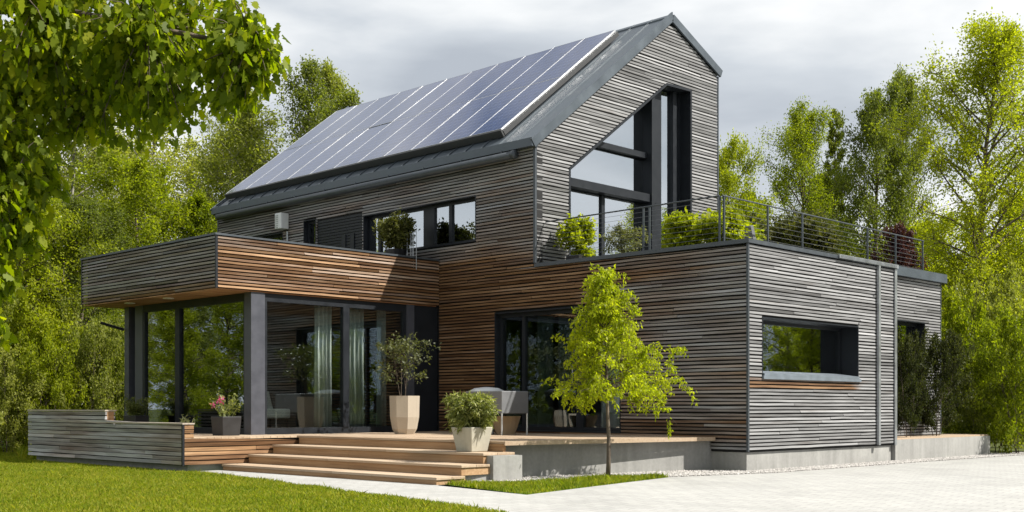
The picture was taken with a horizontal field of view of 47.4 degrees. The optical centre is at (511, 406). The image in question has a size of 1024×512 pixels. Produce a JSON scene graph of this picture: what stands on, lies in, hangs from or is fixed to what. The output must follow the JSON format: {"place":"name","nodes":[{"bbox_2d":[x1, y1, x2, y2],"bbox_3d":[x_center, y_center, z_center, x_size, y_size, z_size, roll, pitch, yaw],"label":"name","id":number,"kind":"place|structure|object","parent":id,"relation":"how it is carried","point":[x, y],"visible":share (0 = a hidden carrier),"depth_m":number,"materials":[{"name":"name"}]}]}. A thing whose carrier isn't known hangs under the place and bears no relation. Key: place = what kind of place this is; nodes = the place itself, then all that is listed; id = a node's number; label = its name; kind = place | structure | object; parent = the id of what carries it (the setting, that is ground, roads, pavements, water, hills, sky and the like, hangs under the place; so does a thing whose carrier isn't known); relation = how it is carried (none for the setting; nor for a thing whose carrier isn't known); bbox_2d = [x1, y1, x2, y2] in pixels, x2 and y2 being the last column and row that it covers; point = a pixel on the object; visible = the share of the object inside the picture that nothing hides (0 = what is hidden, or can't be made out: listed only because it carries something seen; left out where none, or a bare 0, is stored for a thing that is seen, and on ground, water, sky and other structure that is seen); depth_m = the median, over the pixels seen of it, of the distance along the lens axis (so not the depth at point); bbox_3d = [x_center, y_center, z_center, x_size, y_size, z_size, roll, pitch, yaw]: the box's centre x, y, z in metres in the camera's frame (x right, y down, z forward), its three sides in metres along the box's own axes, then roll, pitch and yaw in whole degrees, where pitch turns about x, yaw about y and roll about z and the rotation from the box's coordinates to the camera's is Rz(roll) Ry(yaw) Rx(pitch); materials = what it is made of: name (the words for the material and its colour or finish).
{"place":"outdoors","nodes":[
{"label":"outdoors","id":0,"kind":"place"},
{"bbox_2d":[0,441,508,511],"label":"lawn","id":1,"kind":"structure","parent":0,"point":[150,491],"depth_m":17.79,"materials":[{"name":"plant"}]},
{"bbox_2d":[0,283,35,418],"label":"leafy shrub","id":2,"kind":"object","parent":1,"relation":"on","point":[6,302],"visible":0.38,"depth_m":25.58,"materials":[{"name":"green plant"}]},
{"bbox_2d":[12,439,36,458],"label":"grass","id":3,"kind":"structure","parent":1,"relation":"on","point":[22,452],"depth_m":23.11,"materials":[{"name":"green plant"}]},
{"bbox_2d":[0,337,53,451],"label":"leafy shrub","id":4,"kind":"object","parent":1,"relation":"on","point":[11,441],"visible":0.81,"depth_m":25.04,"materials":[{"name":"green plant"}]},
{"bbox_2d":[6,219,68,369],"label":"leafy tree","id":5,"kind":"object","parent":1,"relation":"on","point":[30,264],"visible":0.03,"depth_m":29.05,"materials":[{"name":"green plant"}]},
{"bbox_2d":[0,274,83,450],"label":"leafy shrub","id":6,"kind":"object","parent":1,"relation":"on","point":[18,318],"visible":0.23,"depth_m":26.04,"materials":[{"name":"green plant"}]},
{"bbox_2d":[0,310,93,442],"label":"leafy shrub","id":7,"kind":"object","parent":1,"relation":"on","point":[50,359],"visible":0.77,"depth_m":25.30,"materials":[{"name":"green plant"}]},
{"bbox_2d":[0,154,123,442],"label":"leafy tree","id":8,"kind":"object","parent":1,"relation":"on","point":[54,308],"visible":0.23,"depth_m":26.59,"materials":[{"name":"green plant"}]},
{"bbox_2d":[30,296,123,420],"bbox_3d":[-9.461,-0.675,26.226,2.294,3.717,2.060,0,0,4],"label":"leafy shrub","id":9,"kind":"object","parent":1,"relation":"on","point":[94,343],"visible":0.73,"depth_m":25.96,"materials":[{"name":"green plant"}]},
{"bbox_2d":[18,192,137,407],"bbox_3d":[-10.013,-2.088,27.532,3.529,6.204,3.403,0,0,-26],"label":"leafy tree","id":10,"kind":"object","parent":1,"relation":"on","point":[92,209],"visible":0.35,"depth_m":27.36,"materials":[{"name":"green plant"}]},
{"bbox_2d":[82,308,123,423],"bbox_3d":[-9.139,-0.666,27.265,1.870,3.621,2.163,0,0,-24],"label":"leafy shrub","id":11,"kind":"object","parent":1,"relation":"on","point":[107,311],"visible":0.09,"depth_m":27.04,"materials":[{"name":"green plant"}]},
{"bbox_2d":[48,144,207,417],"bbox_3d":[-10.385,-2.996,31.541,5.264,8.123,4.783,0,0,1],"label":"leafy tree","id":12,"kind":"object","parent":1,"relation":"on","point":[148,191],"visible":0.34,"depth_m":31.16,"materials":[{"name":"green plant"}]},
{"bbox_2d":[0,0,292,351],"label":"maple tree","id":13,"kind":"object","parent":1,"relation":"on","point":[144,60],"visible":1,"depth_m":9.14,"materials":[{"name":"green plant"}]},
{"bbox_2d":[166,188,217,239],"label":"leafy tree","id":14,"kind":"object","parent":1,"relation":"on","point":[206,219],"visible":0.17,"depth_m":32.16,"materials":[{"name":"green plant"}]},
{"bbox_2d":[206,470,525,511],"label":"path","id":15,"kind":"structure","parent":0,"point":[507,502],"depth_m":14.09,"materials":[{"name":"grey concrete"}]},
{"bbox_2d":[222,438,514,484],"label":"steps","id":16,"kind":"structure","parent":15,"relation":"on","point":[415,460],"depth_m":17.10,"materials":[{"name":"brown wood"}]},
{"bbox_2d":[441,390,501,451],"bbox_3d":[-0.536,0.188,16.391,0.943,0.882,0.872,0,0,44],"label":"potted plant","id":17,"kind":"object","parent":16,"relation":"on","point":[470,415],"visible":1,"depth_m":16.24,"materials":[{"name":"green plant"}]},
{"bbox_2d":[1,0,1023,296],"label":"sky","id":18,"kind":"structure","parent":0,"point":[769,53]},
{"bbox_2d":[9,415,1023,493],"bbox_3d":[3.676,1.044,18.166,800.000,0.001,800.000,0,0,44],"label":"ground","id":19,"kind":"structure","parent":0,"point":[992,449],"depth_m":27.90,"materials":[{"name":"grey concrete"}]},
{"bbox_2d":[22,105,71,397],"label":"leafy tree","id":20,"kind":"object","parent":19,"relation":"on","point":[56,219],"depth_m":40.92,"materials":[{"name":"green plant"}]},
{"bbox_2d":[21,56,134,387],"bbox_3d":[-14.497,-5.095,37.870,5.256,12.218,5.341,0,0,5],"label":"birch tree","id":21,"kind":"object","parent":19,"relation":"on","point":[74,158],"visible":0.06,"depth_m":37.45,"materials":[{"name":"green plant"}]},
{"bbox_2d":[44,127,173,401],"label":"leafy tree","id":22,"kind":"object","parent":19,"relation":"on","point":[100,161],"visible":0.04,"depth_m":45.62,"materials":[{"name":"green plant"}]},
{"bbox_2d":[88,103,218,315],"bbox_3d":[-12.473,-5.599,40.432,6.514,13.227,5.316,0,0,-8],"label":"birch tree","id":23,"kind":"object","parent":19,"relation":"on","point":[172,160],"visible":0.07,"depth_m":39.84,"materials":[{"name":"green plant"}]},
{"bbox_2d":[162,121,273,236],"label":"leafy tree","id":24,"kind":"object","parent":19,"relation":"on","point":[188,169],"visible":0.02,"depth_m":46.54,"materials":[{"name":"green plant"}]},
{"bbox_2d":[158,87,278,242],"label":"birch tree","id":25,"kind":"object","parent":19,"relation":"on","point":[204,163],"visible":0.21,"depth_m":42.01,"materials":[{"name":"green plant"}]},
{"bbox_2d":[188,91,288,234],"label":"birch tree","id":26,"kind":"object","parent":19,"relation":"on","point":[254,139],"visible":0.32,"depth_m":40.79,"materials":[{"name":"green plant"}]},
{"bbox_2d":[251,49,344,170],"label":"birch tree","id":27,"kind":"object","parent":19,"relation":"on","point":[309,77],"visible":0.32,"depth_m":39.69,"materials":[{"name":"green plant"}]},
{"bbox_2d":[283,54,362,147],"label":"birch tree","id":28,"kind":"object","parent":19,"relation":"on","point":[329,75],"visible":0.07,"depth_m":43.82,"materials":[{"name":"green plant"}]},
{"bbox_2d":[314,82,363,120],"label":"birch tree","id":29,"kind":"object","parent":19,"relation":"on","point":[347,99],"visible":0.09,"depth_m":42.79,"materials":[{"name":"green plant"}]},
{"bbox_2d":[27,410,714,480],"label":"terrace","id":30,"kind":"structure","parent":19,"relation":"on","point":[76,436],"depth_m":18.58,"materials":[{"name":"wood"}]},
{"bbox_2d":[121,394,157,424],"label":"potted plant","id":31,"kind":"object","parent":30,"relation":"on","point":[136,411],"visible":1,"depth_m":22.06,"materials":[{"name":"green plant"}]},
{"bbox_2d":[180,414,194,422],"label":"weed tuft","id":32,"kind":"object","parent":30,"relation":"on","point":[183,420],"visible":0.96,"depth_m":18.39,"materials":[{"name":"green plant"}]},
{"bbox_2d":[208,391,242,435],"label":"potted plant","id":33,"kind":"object","parent":30,"relation":"on","point":[225,424],"visible":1,"depth_m":19.61,"materials":[{"name":"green plant"}]},
{"bbox_2d":[372,331,441,433],"bbox_3d":[-1.894,-0.449,20.903,1.125,1.866,1.566,0,0,8],"label":"potted plant","id":34,"kind":"object","parent":30,"relation":"on","point":[404,414],"visible":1,"depth_m":20.66,"materials":[{"name":"green plant"}]},
{"bbox_2d":[471,387,502,432],"bbox_3d":[-0.456,0.066,21.022,0.640,0.844,0.640,0,0,44],"label":"barbecue kettle","id":35,"kind":"object","parent":30,"relation":"on","point":[486,389],"visible":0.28,"depth_m":20.80,"materials":[{"name":"metal"}]},
{"bbox_2d":[466,391,527,434],"bbox_3d":[-0.265,0.106,20.388,0.900,0.755,0.660,0,0,44],"label":"armchair","id":36,"kind":"object","parent":30,"relation":"on","point":[511,402],"visible":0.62,"depth_m":20.03,"materials":[{"name":"grey fabric"}]},
{"bbox_2d":[492,416,520,433],"bbox_3d":[-0.112,0.324,20.616,0.540,0.320,0.532,0,0,44],"label":"bowl pot","id":37,"kind":"object","parent":30,"relation":"on","point":[510,424],"visible":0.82,"depth_m":20.43,"materials":[{"name":"ceramic"}]},
{"bbox_2d":[80,12,946,470],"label":"house","id":38,"kind":"structure","parent":19,"relation":"on","point":[490,178],"depth_m":22.03,"materials":[{"name":"wood"}]},
{"bbox_2d":[143,293,243,434],"bbox_3d":[-5.898,-0.750,21.590,3.610,2.468,0.095,0,0,44],"label":"window","id":39,"kind":"structure","parent":38,"relation":"in","point":[193,349],"depth_m":21.57,"materials":[{"name":"clear glass"}]},
{"bbox_2d":[258,232,284,239],"bbox_3d":[-5.715,-3.611,27.478,1.348,0.848,0.176,0,0,44],"label":"window","id":40,"kind":"structure","parent":38,"relation":"in","point":[277,236],"depth_m":27.33,"materials":[{"name":"black glass"}]},
{"bbox_2d":[267,391,289,427],"bbox_3d":[-4.618,0.074,21.712,0.812,0.760,0.735,0,0,44],"label":"armchair","id":41,"kind":"object","parent":38,"relation":"on","point":[277,413],"visible":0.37,"depth_m":21.56,"materials":[{"name":"grey fabric"}]},
{"bbox_2d":[303,218,317,243],"bbox_3d":[-4.486,-3.696,26.275,0.468,1.018,0.176,0,0,44],"label":"window","id":42,"kind":"structure","parent":38,"relation":"in","point":[309,226],"depth_m":26.39,"materials":[{"name":"black glass"}]},
{"bbox_2d":[314,305,331,426],"bbox_3d":[-3.494,-0.751,21.595,0.120,2.370,0.374,0,0,44],"label":"curtain","id":43,"kind":"object","parent":38,"relation":"hanging from","point":[322,366],"visible":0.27,"depth_m":21.57,"materials":[{"name":"fabric"}]},
{"bbox_2d":[265,293,405,434],"bbox_3d":[-3.220,-0.750,21.533,0.095,2.468,3.230,0,0,44],"label":"window","id":44,"kind":"structure","parent":38,"relation":"in","point":[383,319],"depth_m":22.11,"materials":[{"name":"black glass"}]},
{"bbox_2d":[349,308,363,426],"bbox_3d":[-3.009,-0.751,22.093,0.117,2.370,0.504,0,0,44],"label":"curtain","id":45,"kind":"object","parent":38,"relation":"hanging from","point":[356,367],"visible":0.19,"depth_m":22.15,"materials":[{"name":"fabric"}]},
{"bbox_2d":[372,208,420,254],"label":"potted plant","id":46,"kind":"object","parent":38,"relation":"on","point":[394,231],"visible":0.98,"depth_m":22.98,"materials":[{"name":"green plant"}]},
{"bbox_2d":[404,231,416,269],"bbox_3d":[-1.986,-3.039,22.884,0.090,0.746,0.517,0,0,-39],"label":"trellis","id":47,"kind":"object","parent":38,"relation":"on","point":[412,233],"visible":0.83,"depth_m":22.77,"materials":[{"name":"metal"}]},
{"bbox_2d":[363,195,477,252],"bbox_3d":[-1.863,-3.631,23.726,3.464,0.888,0.206,0,0,44],"label":"window","id":48,"kind":"structure","parent":38,"relation":"in","point":[453,221],"depth_m":23.44,"materials":[{"name":"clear glass"}]},
{"bbox_2d":[494,304,621,432],"bbox_3d":[0.826,-0.661,21.079,3.057,2.228,0.186,0,0,44],"label":"sliding door","id":49,"kind":"structure","parent":38,"relation":"in","point":[525,355],"depth_m":21.42,"materials":[{"name":"clear glass"}]},
{"bbox_2d":[553,213,600,259],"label":"potted plant","id":50,"kind":"object","parent":38,"relation":"on","point":[581,238],"visible":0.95,"depth_m":21.39,"materials":[{"name":"green plant"}]},
{"bbox_2d":[598,221,652,253],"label":"potted plant","id":51,"kind":"object","parent":38,"relation":"on","point":[625,237],"visible":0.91,"depth_m":20.77,"materials":[{"name":"green plant"}]},
{"bbox_2d":[567,83,691,256],"bbox_3d":[2.309,-4.673,23.557,0.408,4.145,3.930,0,0,44],"label":"window","id":52,"kind":"structure","parent":38,"relation":"in","point":[658,133],"depth_m":23.96,"materials":[{"name":"clear glass"}]},
{"bbox_2d":[660,206,707,247],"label":"potted plant","id":53,"kind":"object","parent":38,"relation":"on","point":[682,239],"visible":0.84,"depth_m":19.90,"materials":[{"name":"green plant"}]},
{"bbox_2d":[691,204,750,243],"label":"potted plant","id":54,"kind":"object","parent":38,"relation":"on","point":[713,230],"visible":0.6,"depth_m":19.55,"materials":[{"name":"green plant"}]},
{"bbox_2d":[734,225,755,238],"bbox_3d":[4.451,-2.816,20.780,0.550,0.620,1.580,0,0,44],"label":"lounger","id":55,"kind":"object","parent":38,"relation":"on","point":[750,234],"visible":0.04,"depth_m":20.09,"materials":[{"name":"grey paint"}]},
{"bbox_2d":[743,205,846,253],"bbox_3d":[5.422,-3.201,22.535,2.001,1.452,1.833,0,0,12],"label":"potted plant","id":56,"kind":"object","parent":38,"relation":"on","point":[794,228],"visible":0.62,"depth_m":22.01,"materials":[{"name":"green plant"}]},
{"bbox_2d":[760,317,861,381],"bbox_3d":[4.933,-0.933,19.710,0.436,0.984,3.175,0,0,44],"label":"window","id":57,"kind":"structure","parent":38,"relation":"in","point":[791,349],"depth_m":20.07,"materials":[{"name":"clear glass"}]},
{"bbox_2d":[897,319,924,419],"bbox_3d":[7.838,-0.736,23.433,0.236,1.978,1.548,0,0,44],"label":"window","id":58,"kind":"structure","parent":38,"relation":"in","point":[905,325],"depth_m":23.83,"materials":[{"name":"black glass"}]},
{"bbox_2d":[450,477,666,494],"bbox_3d":[0.815,1.012,15.509,2.030,0.001,3.900,0,0,44],"label":"lawn patch","id":59,"kind":"object","parent":19,"relation":"on","point":[534,493],"visible":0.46,"depth_m":14.28,"materials":[{"name":"plant"}]},
{"bbox_2d":[445,472,667,494],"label":"grass","id":60,"kind":"structure","parent":59,"relation":"on","point":[536,486],"depth_m":14.93,"materials":[{"name":"green plant"}]},
{"bbox_2d":[540,262,698,474],"bbox_3d":[1.655,-0.534,16.738,2.332,3.100,2.085,0,0,44],"label":"young tree","id":61,"kind":"object","parent":59,"relation":"on","point":[603,290],"visible":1,"depth_m":16.59,"materials":[{"name":"green plant"}]},
{"bbox_2d":[719,128,781,239],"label":"leafy tree","id":62,"kind":"object","parent":19,"relation":"on","point":[726,179],"visible":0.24,"depth_m":33.59,"materials":[{"name":"green plant"}]},
{"bbox_2d":[734,190,776,234],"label":"leafy tree","id":63,"kind":"object","parent":19,"relation":"on","point":[755,195],"depth_m":36.29,"materials":[{"name":"green plant"}]},
{"bbox_2d":[755,93,857,251],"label":"leafy tree","id":64,"kind":"object","parent":19,"relation":"on","point":[799,144],"visible":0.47,"depth_m":40.94,"materials":[{"name":"green plant"}]},
{"bbox_2d":[805,170,860,252],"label":"leafy tree","id":65,"kind":"object","parent":19,"relation":"on","point":[835,209],"visible":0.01,"depth_m":45.90,"materials":[{"name":"green plant"}]},
{"bbox_2d":[809,205,864,257],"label":"leafy tree","id":66,"kind":"object","parent":19,"relation":"on","point":[835,228],"visible":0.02,"depth_m":32.73,"materials":[{"name":"green plant"}]},
{"bbox_2d":[825,73,927,265],"bbox_3d":[11.345,-4.734,36.835,3.816,11.496,3.957,0,0,27],"label":"leafy tree","id":67,"kind":"object","parent":19,"relation":"on","point":[875,110],"visible":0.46,"depth_m":36.58,"materials":[{"name":"green plant"}]},
{"bbox_2d":[869,220,928,269],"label":"burgundy tree","id":68,"kind":"object","parent":19,"relation":"on","point":[900,229],"visible":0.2,"depth_m":29.72,"materials":[{"name":"brown plant"}]},
{"bbox_2d":[851,62,951,310],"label":"leafy tree","id":69,"kind":"object","parent":19,"relation":"on","point":[908,91],"visible":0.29,"depth_m":40.70,"materials":[{"name":"green plant"}]},
{"bbox_2d":[871,206,1000,431],"bbox_3d":[13.918,-2.693,37.824,5.444,7.511,4.946,0,0,33],"label":"leafy tree","id":70,"kind":"object","parent":19,"relation":"on","point":[922,229],"visible":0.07,"depth_m":37.21,"materials":[{"name":"green plant"}]},
{"bbox_2d":[891,434,989,459],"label":"concrete plinth","id":71,"kind":"structure","parent":19,"relation":"on","point":[925,446],"depth_m":23.06,"materials":[{"name":"grey concrete"}]},
{"bbox_2d":[897,327,935,436],"bbox_3d":[7.582,-0.488,22.330,1.124,2.151,1.141,0,0,43],"label":"dark shrub","id":72,"kind":"object","parent":71,"relation":"on","point":[905,361],"visible":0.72,"depth_m":22.23,"materials":[{"name":"green plant"}]},
{"bbox_2d":[903,327,978,435],"bbox_3d":[8.666,-0.514,23.580,1.479,2.204,1.457,0,0,40],"label":"dark shrub","id":73,"kind":"object","parent":71,"relation":"on","point":[954,348],"visible":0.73,"depth_m":23.35,"materials":[{"name":"green plant"}]},
{"bbox_2d":[864,7,1023,339],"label":"leafy tree","id":74,"kind":"object","parent":19,"relation":"on","point":[1004,54],"visible":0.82,"depth_m":31.25,"materials":[{"name":"green plant"}]},
{"bbox_2d":[941,279,1012,433],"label":"leafy tree","id":75,"kind":"object","parent":19,"relation":"on","point":[957,316],"visible":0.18,"depth_m":27.24,"materials":[{"name":"green plant"}]},
{"bbox_2d":[941,336,1013,442],"bbox_3d":[10.202,-0.282,26.027,1.580,2.852,1.760,0,0,39],"label":"leafy shrub","id":76,"kind":"object","parent":19,"relation":"on","point":[948,429],"visible":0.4,"depth_m":25.77,"materials":[{"name":"green plant"}]},
{"bbox_2d":[941,237,1020,414],"bbox_3d":[15.995,-2.382,38.081,5.852,6.792,5.643,0,0,-30],"label":"leafy tree","id":77,"kind":"object","parent":19,"relation":"on","point":[982,269],"depth_m":37.79,"materials":[{"name":"green plant"}]},
{"bbox_2d":[941,342,1023,452],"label":"leafy shrub","id":78,"kind":"object","parent":19,"relation":"on","point":[984,410],"visible":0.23,"depth_m":25.84,"materials":[{"name":"green plant"}]},
{"bbox_2d":[951,255,1023,448],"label":"leafy tree","id":79,"kind":"object","parent":19,"relation":"on","point":[993,302],"visible":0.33,"depth_m":29.68,"materials":[{"name":"green plant"}]},
{"bbox_2d":[955,191,1023,441],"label":"leafy tree","id":80,"kind":"object","parent":19,"relation":"on","point":[1012,242],"visible":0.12,"depth_m":33.73,"materials":[{"name":"green plant"}]},
{"bbox_2d":[989,351,1023,440],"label":"leafy shrub","id":81,"kind":"object","parent":19,"relation":"on","point":[1014,395],"visible":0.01,"depth_m":26.85,"materials":[{"name":"green plant"}]},
{"bbox_2d":[739,218,766,240],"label":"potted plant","id":82,"kind":"object","parent":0,"point":[756,230],"visible":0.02,"depth_m":20.59,"materials":[{"name":"green plant"}]},
{"bbox_2d":[510,455,1023,511],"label":"driveway","id":83,"kind":"structure","parent":0,"point":[991,484],"depth_m":13.76,"materials":[{"name":"grey concrete"}]},
{"bbox_2d":[817,108,854,254],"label":"conifer tree","id":84,"kind":"object","parent":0,"point":[831,136],"visible":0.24,"depth_m":42.19,"materials":[{"name":"green plant"}]},
{"label":"gravel bed","id":85,"kind":"structure","parent":0,"visible":0},
{"bbox_2d":[481,452,1023,481],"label":"gravel","id":86,"kind":"structure","parent":85,"relation":"on","point":[685,473],"depth_m":18.44,"materials":[{"name":"grey gravel"}]},
{"bbox_2d":[965,301,1023,452],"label":"leafy shrub","id":87,"kind":"object","parent":85,"relation":"on","point":[1011,334],"visible":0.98,"depth_m":24.89,"materials":[{"name":"green plant"}]}
]}

